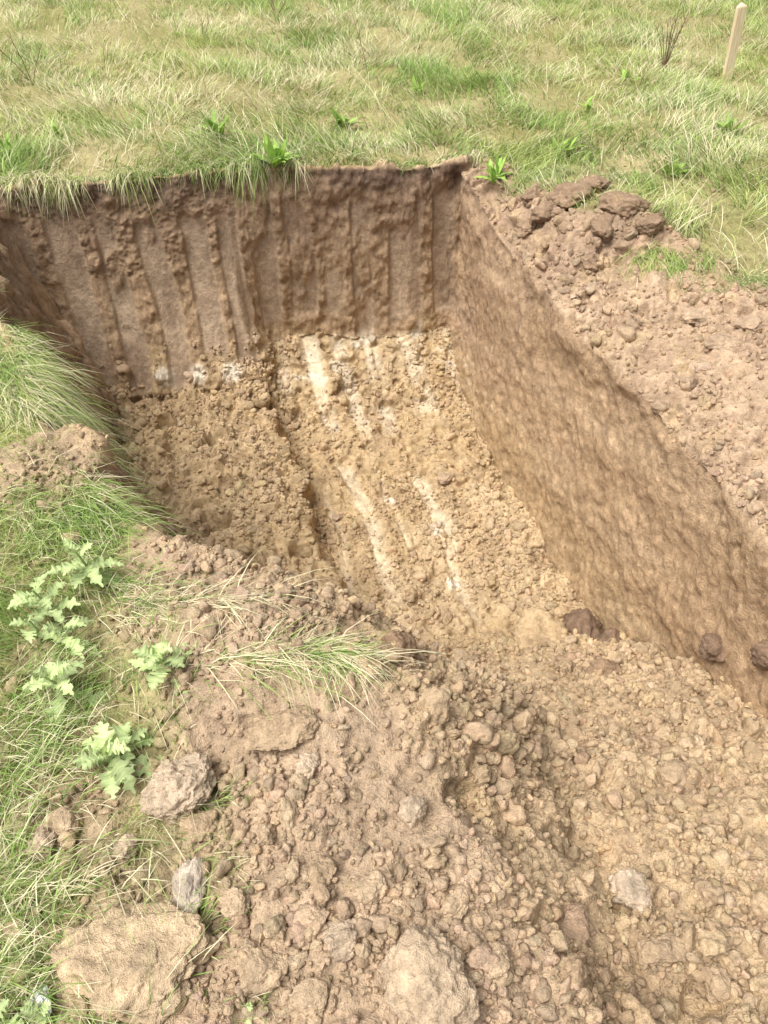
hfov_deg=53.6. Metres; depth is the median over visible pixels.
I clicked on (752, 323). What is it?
soil clod
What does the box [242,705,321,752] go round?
soil clod
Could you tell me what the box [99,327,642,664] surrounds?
pit floor crumbs
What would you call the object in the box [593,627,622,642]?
soil clod
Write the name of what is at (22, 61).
dead weed
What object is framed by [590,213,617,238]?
dark soil clod
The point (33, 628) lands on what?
sow thistle plant
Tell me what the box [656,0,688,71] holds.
dead weed
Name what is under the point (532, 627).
soil clod
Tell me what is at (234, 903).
soil clod
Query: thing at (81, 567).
sow thistle plant
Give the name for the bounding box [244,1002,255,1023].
sow thistle plant
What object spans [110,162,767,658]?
pit clod scatter
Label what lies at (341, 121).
broadleaf weed
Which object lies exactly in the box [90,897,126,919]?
soil clod
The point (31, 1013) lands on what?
sow thistle plant
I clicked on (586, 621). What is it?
soil clod
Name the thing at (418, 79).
broadleaf weed
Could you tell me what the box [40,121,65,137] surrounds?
broadleaf weed
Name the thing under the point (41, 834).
soil clod
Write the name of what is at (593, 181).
dark soil clod
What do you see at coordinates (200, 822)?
soil clod
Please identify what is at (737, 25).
survey stake
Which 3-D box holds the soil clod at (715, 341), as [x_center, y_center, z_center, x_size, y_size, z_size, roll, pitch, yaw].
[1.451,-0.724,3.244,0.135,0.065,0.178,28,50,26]
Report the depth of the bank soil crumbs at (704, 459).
3.41 m
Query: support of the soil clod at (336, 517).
on the ground at (644, 520)
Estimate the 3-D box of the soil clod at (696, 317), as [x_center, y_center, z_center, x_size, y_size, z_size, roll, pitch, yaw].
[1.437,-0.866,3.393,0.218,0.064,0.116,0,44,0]
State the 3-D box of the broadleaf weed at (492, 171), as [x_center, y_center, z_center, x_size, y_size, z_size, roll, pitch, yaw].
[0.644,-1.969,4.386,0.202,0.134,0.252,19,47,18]
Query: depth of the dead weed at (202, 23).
6.43 m
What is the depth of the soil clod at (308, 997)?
1.38 m
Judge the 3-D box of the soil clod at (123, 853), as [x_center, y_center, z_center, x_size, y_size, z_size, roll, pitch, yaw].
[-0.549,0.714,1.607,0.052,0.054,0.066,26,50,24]
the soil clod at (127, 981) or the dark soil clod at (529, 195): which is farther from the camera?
the dark soil clod at (529, 195)
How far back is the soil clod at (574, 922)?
1.63 m
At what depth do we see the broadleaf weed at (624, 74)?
5.62 m
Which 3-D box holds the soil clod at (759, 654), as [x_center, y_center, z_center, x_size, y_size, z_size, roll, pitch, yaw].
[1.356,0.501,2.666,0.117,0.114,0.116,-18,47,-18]
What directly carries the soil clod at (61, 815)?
on the ground at (644, 520)
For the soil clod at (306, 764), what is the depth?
1.71 m
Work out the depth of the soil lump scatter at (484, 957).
1.77 m
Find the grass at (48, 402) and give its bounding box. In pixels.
[0,0,767,1023]
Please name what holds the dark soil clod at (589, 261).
on the ground at (644, 520)
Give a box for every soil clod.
[0,912,29,951]
[24,826,56,862]
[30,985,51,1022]
[42,805,83,839]
[48,899,221,1023]
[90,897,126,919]
[111,833,138,863]
[139,751,216,824]
[179,811,218,842]
[218,885,250,921]
[235,943,288,994]
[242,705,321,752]
[255,823,276,845]
[287,977,329,1020]
[295,752,320,779]
[307,854,336,887]
[321,916,360,962]
[331,514,342,521]
[353,870,389,904]
[377,923,480,1023]
[381,630,418,663]
[397,795,427,827]
[437,472,453,484]
[440,884,467,919]
[484,941,509,982]
[510,608,567,649]
[514,218,536,238]
[520,186,541,206]
[530,200,558,223]
[546,181,594,208]
[556,220,569,234]
[557,902,589,946]
[562,608,603,637]
[577,174,611,192]
[580,253,598,270]
[585,658,626,677]
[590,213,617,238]
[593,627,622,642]
[597,191,650,217]
[608,867,651,913]
[634,212,665,235]
[636,931,686,967]
[658,759,689,787]
[681,307,726,326]
[698,633,724,662]
[699,959,731,1005]
[703,333,741,349]
[732,315,767,332]
[750,639,767,670]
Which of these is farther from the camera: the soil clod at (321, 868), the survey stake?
the survey stake
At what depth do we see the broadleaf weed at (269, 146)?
4.33 m
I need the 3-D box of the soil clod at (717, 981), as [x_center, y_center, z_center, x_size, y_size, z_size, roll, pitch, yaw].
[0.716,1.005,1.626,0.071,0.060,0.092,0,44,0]
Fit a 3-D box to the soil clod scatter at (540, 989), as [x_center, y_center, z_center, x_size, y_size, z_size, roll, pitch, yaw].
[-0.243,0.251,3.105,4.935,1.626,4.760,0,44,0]
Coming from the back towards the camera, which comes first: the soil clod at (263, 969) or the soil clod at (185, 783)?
the soil clod at (185, 783)
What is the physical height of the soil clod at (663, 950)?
0.064 m
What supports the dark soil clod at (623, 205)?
on the ground at (644, 520)
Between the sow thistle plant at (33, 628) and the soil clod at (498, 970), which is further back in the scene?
the sow thistle plant at (33, 628)
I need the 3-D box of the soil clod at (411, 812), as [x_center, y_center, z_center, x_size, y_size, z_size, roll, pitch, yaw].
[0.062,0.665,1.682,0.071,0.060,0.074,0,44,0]
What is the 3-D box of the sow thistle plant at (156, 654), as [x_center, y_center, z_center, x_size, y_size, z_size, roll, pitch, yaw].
[-0.546,0.383,1.855,0.193,0.131,0.166,-5,44,-5]
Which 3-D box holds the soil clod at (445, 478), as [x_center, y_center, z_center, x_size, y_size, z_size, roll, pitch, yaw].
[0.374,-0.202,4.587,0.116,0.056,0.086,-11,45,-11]
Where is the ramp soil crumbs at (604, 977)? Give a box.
[78,427,767,1023]
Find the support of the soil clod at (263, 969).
on the ground at (644, 520)
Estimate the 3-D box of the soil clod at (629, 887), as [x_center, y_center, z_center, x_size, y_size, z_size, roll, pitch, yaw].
[0.582,0.897,1.804,0.107,0.064,0.096,15,46,15]
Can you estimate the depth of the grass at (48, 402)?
4.56 m
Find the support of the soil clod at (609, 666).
on the ground at (644, 520)
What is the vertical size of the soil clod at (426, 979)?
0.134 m
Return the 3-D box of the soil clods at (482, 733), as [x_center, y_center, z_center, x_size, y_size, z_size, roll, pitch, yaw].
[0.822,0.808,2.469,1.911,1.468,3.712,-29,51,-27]
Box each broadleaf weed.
[0,131,24,152]
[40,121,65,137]
[191,107,243,139]
[250,133,298,167]
[321,107,366,128]
[410,75,425,90]
[474,153,511,183]
[542,133,586,151]
[579,95,593,111]
[606,69,641,83]
[663,157,694,176]
[714,110,750,133]
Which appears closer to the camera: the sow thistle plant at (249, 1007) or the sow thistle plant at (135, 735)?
the sow thistle plant at (249, 1007)
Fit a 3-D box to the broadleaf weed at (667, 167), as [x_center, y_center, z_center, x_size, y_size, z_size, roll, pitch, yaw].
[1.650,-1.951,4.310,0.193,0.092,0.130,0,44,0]
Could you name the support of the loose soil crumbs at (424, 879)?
on the ground at (644, 520)
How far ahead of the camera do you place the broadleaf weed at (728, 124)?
4.81 m
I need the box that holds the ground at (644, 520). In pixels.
[0,0,767,1023]
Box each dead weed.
[0,35,41,84]
[199,13,209,36]
[269,0,285,16]
[352,15,369,80]
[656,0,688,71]
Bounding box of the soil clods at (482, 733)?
[68,423,767,1023]
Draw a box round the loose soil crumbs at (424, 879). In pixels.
[0,151,767,1023]
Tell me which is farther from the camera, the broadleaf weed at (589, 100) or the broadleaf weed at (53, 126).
the broadleaf weed at (589, 100)
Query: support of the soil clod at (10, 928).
on the ground at (644, 520)
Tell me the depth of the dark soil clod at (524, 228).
4.09 m
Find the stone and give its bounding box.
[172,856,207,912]
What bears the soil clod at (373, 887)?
on the ground at (644, 520)
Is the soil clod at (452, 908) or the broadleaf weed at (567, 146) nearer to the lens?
the soil clod at (452, 908)
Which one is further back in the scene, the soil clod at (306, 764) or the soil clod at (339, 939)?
the soil clod at (306, 764)
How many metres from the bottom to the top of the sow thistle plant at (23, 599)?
0.174 m
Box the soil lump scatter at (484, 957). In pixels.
[0,463,767,1023]
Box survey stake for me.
[721,2,747,80]
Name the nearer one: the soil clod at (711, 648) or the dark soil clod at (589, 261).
the soil clod at (711, 648)
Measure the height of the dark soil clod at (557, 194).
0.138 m
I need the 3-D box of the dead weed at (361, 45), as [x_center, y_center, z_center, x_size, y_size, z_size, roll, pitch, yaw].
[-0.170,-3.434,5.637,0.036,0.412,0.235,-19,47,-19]
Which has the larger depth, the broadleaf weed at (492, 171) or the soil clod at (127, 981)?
the broadleaf weed at (492, 171)
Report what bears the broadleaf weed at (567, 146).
on the ground at (644, 520)
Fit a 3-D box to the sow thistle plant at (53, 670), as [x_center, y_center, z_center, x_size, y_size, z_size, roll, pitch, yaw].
[-0.766,0.427,1.838,0.182,0.176,0.150,32,52,29]
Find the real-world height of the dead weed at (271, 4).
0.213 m
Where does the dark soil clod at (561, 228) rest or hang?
on the ground at (644, 520)
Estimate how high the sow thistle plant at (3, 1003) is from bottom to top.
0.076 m
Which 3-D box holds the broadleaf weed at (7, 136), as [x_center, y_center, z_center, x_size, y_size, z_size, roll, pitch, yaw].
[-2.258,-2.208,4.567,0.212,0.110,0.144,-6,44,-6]
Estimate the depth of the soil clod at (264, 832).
1.61 m
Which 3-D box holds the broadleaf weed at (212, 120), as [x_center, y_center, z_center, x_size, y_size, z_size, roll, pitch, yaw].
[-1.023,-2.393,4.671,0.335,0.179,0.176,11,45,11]
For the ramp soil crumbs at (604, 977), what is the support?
on the ground at (644, 520)
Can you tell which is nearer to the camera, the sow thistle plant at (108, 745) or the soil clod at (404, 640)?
the sow thistle plant at (108, 745)
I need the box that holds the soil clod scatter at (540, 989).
[0,175,767,1023]
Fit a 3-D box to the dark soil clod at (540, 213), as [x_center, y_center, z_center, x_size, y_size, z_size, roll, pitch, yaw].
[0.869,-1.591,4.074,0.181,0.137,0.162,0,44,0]
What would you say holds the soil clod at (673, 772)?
on the ground at (644, 520)
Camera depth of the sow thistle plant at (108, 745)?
1.70 m
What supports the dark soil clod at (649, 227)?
on the ground at (644, 520)
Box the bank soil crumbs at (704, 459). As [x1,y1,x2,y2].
[474,156,767,527]
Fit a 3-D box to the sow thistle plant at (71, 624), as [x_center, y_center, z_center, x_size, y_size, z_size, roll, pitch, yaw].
[-0.817,0.308,1.973,0.197,0.130,0.111,19,47,19]
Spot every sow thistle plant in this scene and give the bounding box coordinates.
[0,998,23,1023]
[7,572,80,624]
[9,602,65,643]
[20,999,72,1023]
[22,659,107,727]
[34,609,101,658]
[45,536,129,589]
[72,721,161,799]
[113,727,153,783]
[128,640,198,702]
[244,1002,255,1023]

